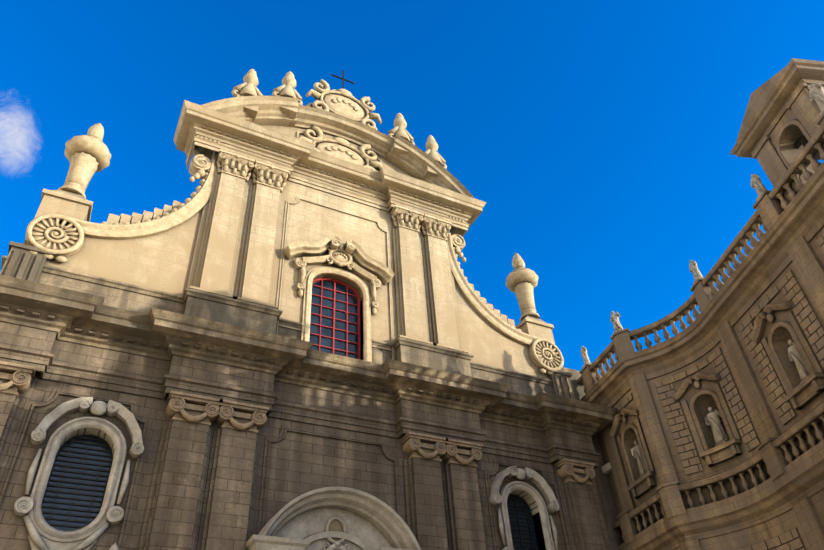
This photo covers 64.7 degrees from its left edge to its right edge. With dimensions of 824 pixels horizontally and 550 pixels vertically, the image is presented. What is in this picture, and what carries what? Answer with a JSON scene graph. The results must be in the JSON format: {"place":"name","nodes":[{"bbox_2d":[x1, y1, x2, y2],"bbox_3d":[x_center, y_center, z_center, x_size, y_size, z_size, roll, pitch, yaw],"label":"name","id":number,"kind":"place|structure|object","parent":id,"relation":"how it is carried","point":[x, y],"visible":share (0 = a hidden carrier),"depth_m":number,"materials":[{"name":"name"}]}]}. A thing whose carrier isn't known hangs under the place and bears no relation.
{"place":"outdoors","nodes":[
{"label":"outdoors","id":0,"kind":"place"},
{"bbox_2d":[0,0,823,375],"label":"sky","id":1,"kind":"structure","parent":0,"point":[597,138],"materials":[{"name":"blue"}]},
{"bbox_2d":[601,448,633,473],"bbox_3d":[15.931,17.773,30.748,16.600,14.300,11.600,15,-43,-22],"label":"lamp","id":2,"kind":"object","parent":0,"point":[606,468],"depth_m":30.52,"materials":[{"name":"paint"}]},
{"bbox_2d":[580,161,823,549],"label":"curved wall","id":3,"kind":"structure","parent":0,"point":[725,354],"depth_m":24.92,"materials":[{"name":"beige stone"}]},
{"bbox_2d":[577,112,823,549],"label":"muraglione balustrades","id":4,"kind":"object","parent":3,"relation":"attached to","point":[775,456],"visible":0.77,"depth_m":25.23,"materials":[{"name":"beige stone"}]},
{"bbox_2d":[730,58,823,201],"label":"bell tower","id":5,"kind":"structure","parent":3,"relation":"on","point":[779,128],"depth_m":23.85,"materials":[{"name":"beige stone"}]},
{"bbox_2d":[581,82,823,475],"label":"statues","id":6,"kind":"object","parent":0,"point":[713,420],"visible":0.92,"depth_m":26.14,"materials":[{"name":"beige stone"}]},
{"label":"ground","id":7,"kind":"structure","parent":0,"visible":0},
{"bbox_2d":[0,371,565,549],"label":"wall","id":8,"kind":"structure","parent":7,"relation":"on","point":[300,464],"depth_m":22.89,"materials":[{"name":"beige stone"}]},
{"bbox_2d":[14,397,143,549],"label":"oval window","id":9,"kind":"structure","parent":8,"relation":"attached to","point":[68,514],"depth_m":19.97,"materials":[{"name":"white stone"}]},
{"bbox_2d":[23,123,563,379],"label":"facade volute wings","id":10,"kind":"object","parent":8,"relation":"on","point":[155,249],"visible":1,"depth_m":27.10},
{"bbox_2d":[0,361,610,549],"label":"pilasters","id":11,"kind":"object","parent":8,"relation":"attached to","point":[202,493],"visible":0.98,"depth_m":22.14,"materials":[{"name":"beige stone"}]},
{"bbox_2d":[0,275,617,468],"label":"entablature","id":12,"kind":"structure","parent":8,"relation":"attached to","point":[56,334],"depth_m":24.22,"materials":[{"name":"beige stone"}]},
{"bbox_2d":[0,241,574,398],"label":"ledge","id":13,"kind":"object","parent":12,"relation":"on","point":[20,261],"visible":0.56,"depth_m":25.21,"materials":[{"name":"beige stone"}]},
{"bbox_2d":[183,151,462,350],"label":"wall","id":14,"kind":"structure","parent":12,"relation":"on","point":[309,222],"depth_m":30.81,"materials":[{"name":"beige stone"}]},
{"bbox_2d":[189,149,467,359],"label":"pilasters","id":15,"kind":"object","parent":14,"relation":"attached to","point":[237,256],"visible":0.98,"depth_m":29.78,"materials":[{"name":"beige stone"}]},
{"bbox_2d":[173,96,486,236],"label":"pediment","id":16,"kind":"structure","parent":14,"relation":"on","point":[334,154],"depth_m":33.80,"materials":[{"name":"beige stone"}]},
{"bbox_2d":[231,69,446,178],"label":"roof ornaments","id":17,"kind":"object","parent":16,"relation":"on","point":[344,102],"visible":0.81,"depth_m":36.47,"materials":[{"name":"beige stone"}]},
{"bbox_2d":[283,235,394,361],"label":"facade window","id":18,"kind":"structure","parent":14,"relation":"in","point":[331,318],"depth_m":29.06,"materials":[{"name":"beige stone"}]},
{"bbox_2d":[489,465,558,549],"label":"oval window","id":19,"kind":"structure","parent":8,"relation":"attached to","point":[516,523],"depth_m":26.75,"materials":[{"name":"white stone"}]},
{"bbox_2d":[245,487,420,549],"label":"arched pediment","id":20,"kind":"structure","parent":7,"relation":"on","point":[335,518],"depth_m":22.21,"materials":[{"name":"white stone"}]},
{"bbox_2d":[561,367,623,549],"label":"church nave","id":21,"kind":"structure","parent":7,"relation":"on","point":[606,499],"depth_m":30.04,"materials":[{"name":"stone"}]}
]}

